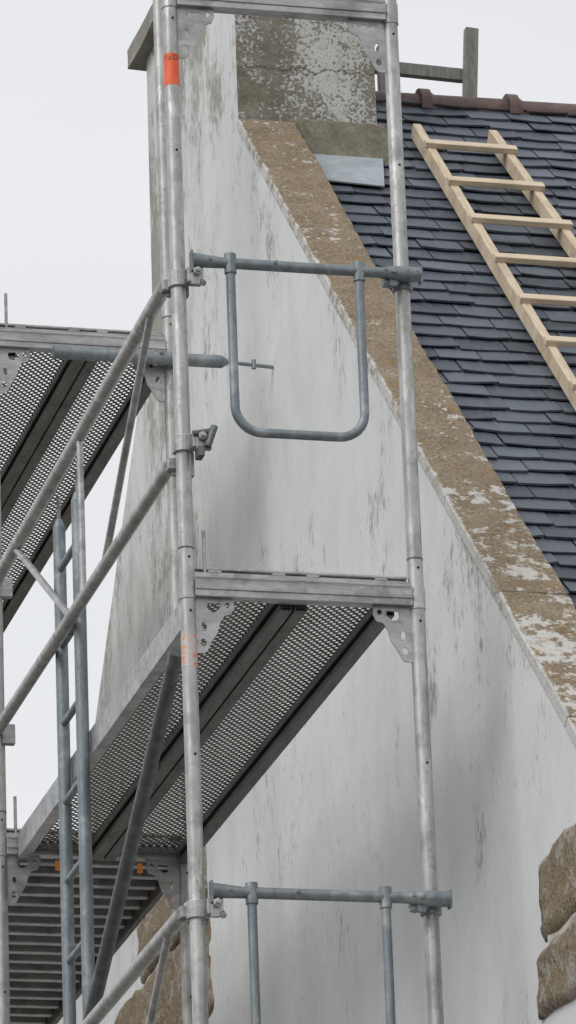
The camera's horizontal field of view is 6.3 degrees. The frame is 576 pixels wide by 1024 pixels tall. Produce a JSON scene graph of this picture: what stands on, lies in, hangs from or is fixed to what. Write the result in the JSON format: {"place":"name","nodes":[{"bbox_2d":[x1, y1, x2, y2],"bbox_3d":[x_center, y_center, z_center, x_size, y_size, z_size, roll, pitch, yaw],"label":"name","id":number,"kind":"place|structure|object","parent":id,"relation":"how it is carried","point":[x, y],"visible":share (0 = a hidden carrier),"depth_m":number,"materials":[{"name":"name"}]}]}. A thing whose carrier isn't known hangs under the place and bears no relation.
{"place":"outdoors","nodes":[
{"label":"outdoors","id":0,"kind":"place"},
{"bbox_2d":[127,2,153,71],"bbox_3d":[-0.144,-2.189,21.364,0.688,0.097,1.754,3,-20,-14],"label":"chimney cap","id":1,"kind":"object","parent":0,"point":[141,47],"visible":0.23,"depth_m":21.89,"materials":[{"name":"grey concrete"}]},
{"bbox_2d":[0,0,575,829],"label":"sky","id":2,"kind":"structure","parent":0,"point":[75,231],"materials":[{"name":"white"}]},
{"label":"ground","id":3,"kind":"structure","parent":0,"visible":0},
{"bbox_2d":[0,0,452,1023],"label":"scaffold tower","id":4,"kind":"structure","parent":3,"relation":"on","point":[138,872],"depth_m":16.82,"materials":[{"name":"metal"}]},
{"bbox_2d":[53,470,94,1023],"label":"access ladder","id":5,"kind":"object","parent":4,"relation":"attached to","point":[81,786],"visible":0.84,"depth_m":17.58,"materials":[{"name":"metal"}]},
{"bbox_2d":[57,13,575,1023],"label":"gable wall","id":6,"kind":"structure","parent":3,"relation":"on","point":[329,801],"depth_m":18.55,"materials":[{"name":"white paint"}]},
{"bbox_2d":[236,119,352,230],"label":"coping slab","id":7,"kind":"structure","parent":6,"relation":"on","point":[292,172],"depth_m":19.76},
{"bbox_2d":[293,222,429,366],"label":"coping slab","id":8,"kind":"structure","parent":6,"relation":"on","point":[327,243],"depth_m":18.70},
{"bbox_2d":[368,357,509,504],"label":"coping slab","id":9,"kind":"structure","parent":6,"relation":"on","point":[453,459],"depth_m":17.52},
{"bbox_2d":[370,116,574,583],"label":"roof boarding","id":10,"kind":"object","parent":6,"relation":"attached to","point":[492,286],"depth_m":19.50,"materials":[{"name":"wood"}]},
{"bbox_2d":[290,19,376,123],"bbox_3d":[-0.001,-1.307,21.060,0.335,1.790,1.535,3,-20,-14],"label":"chimney stack","id":11,"kind":"object","parent":10,"relation":"on","point":[333,74],"visible":0.09,"depth_m":20.42,"materials":[{"name":"grey concrete"}]},
{"bbox_2d":[296,119,388,167],"bbox_3d":[0.067,-0.924,20.867,0.402,0.735,1.704,3,-20,-14],"label":"chimney base course","id":12,"kind":"object","parent":11,"relation":"attached to","point":[340,138],"visible":0.2,"depth_m":20.25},
{"bbox_2d":[374,27,478,96],"bbox_3d":[0.595,-1.444,21.574,0.454,1.253,0.097,3,-20,-14],"label":"timber roof bracket","id":13,"kind":"object","parent":10,"relation":"attached to","point":[466,76],"visible":0.4,"depth_m":21.74,"materials":[{"name":"grey wood"}]},
{"bbox_2d":[329,100,575,607],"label":"slates","id":14,"kind":"object","parent":10,"relation":"on","point":[504,402],"visible":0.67,"depth_m":19.06,"materials":[{"name":"grey stone"}]},
{"bbox_2d":[313,154,383,186],"bbox_3d":[0.243,-1.321,20.083,0.332,0.237,0.252,3,-20,-14],"label":"zinc flashing","id":15,"kind":"object","parent":14,"relation":"on","point":[355,170],"visible":0.71,"depth_m":20.08,"materials":[{"name":"grey metal"}]},
{"bbox_2d":[375,88,575,117],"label":"ridge tiles","id":16,"kind":"object","parent":14,"relation":"on","point":[512,103],"visible":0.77,"depth_m":21.05,"materials":[{"name":"tile"}]},
{"bbox_2d":[411,124,575,410],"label":"wooden roof ladder","id":17,"kind":"object","parent":14,"relation":"on","point":[545,342],"visible":1,"depth_m":19.58,"materials":[{"name":"brown wood"}]},
{"bbox_2d":[444,496,566,601],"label":"coping slab","id":18,"kind":"structure","parent":6,"relation":"on","point":[505,551],"depth_m":16.73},
{"bbox_2d":[497,591,575,726],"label":"coping slab","id":19,"kind":"structure","parent":6,"relation":"on","point":[543,627],"depth_m":16.12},
{"bbox_2d":[535,825,575,938],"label":"granite corbel block","id":20,"kind":"structure","parent":6,"relation":"attached to","point":[555,873],"depth_m":15.54,"materials":[{"name":"brown stone"}]},
{"bbox_2d":[536,917,575,1015],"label":"granite corbel block","id":21,"kind":"structure","parent":6,"relation":"attached to","point":[557,987],"depth_m":15.50,"materials":[{"name":"brown stone"}]},
{"bbox_2d":[547,916,575,950],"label":"granite joint mortar","id":22,"kind":"object","parent":21,"relation":"on","point":[551,936],"visible":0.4,"depth_m":15.62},
{"bbox_2d":[565,717,575,747],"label":"coping slab","id":23,"kind":"structure","parent":6,"relation":"on","point":[570,728],"depth_m":15.57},
{"bbox_3d":[-0.401,3.552,20.216,0.152,0.425,1.725,3,-20,-14],"label":"granite jamb block","id":24,"kind":"object","parent":6,"relation":"attached to","visible":0},
{"bbox_3d":[-0.367,3.109,20.175,0.147,0.422,1.294,3,-20,-14],"label":"granite jamb block","id":25,"kind":"object","parent":24,"relation":"on","visible":0},
{"bbox_3d":[-0.446,2.795,20.551,0.149,0.473,1.873,3,-20,-14],"label":"granite jamb block","id":26,"kind":"object","parent":25,"relation":"on","visible":0},
{"bbox_3d":[-0.410,2.338,20.509,0.149,0.404,1.381,3,-20,-14],"label":"granite jamb block","id":27,"kind":"object","parent":26,"relation":"on","visible":0},
{"bbox_2d":[114,917,212,1023],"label":"granite jamb block","id":28,"kind":"structure","parent":27,"relation":"on","point":[169,1010],"depth_m":20.63,"materials":[{"name":"brown stone"}]},
{"bbox_2d":[137,845,208,984],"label":"granite jamb block","id":29,"kind":"structure","parent":28,"relation":"on","point":[156,918],"depth_m":20.88,"materials":[{"name":"brown stone"}]}
]}

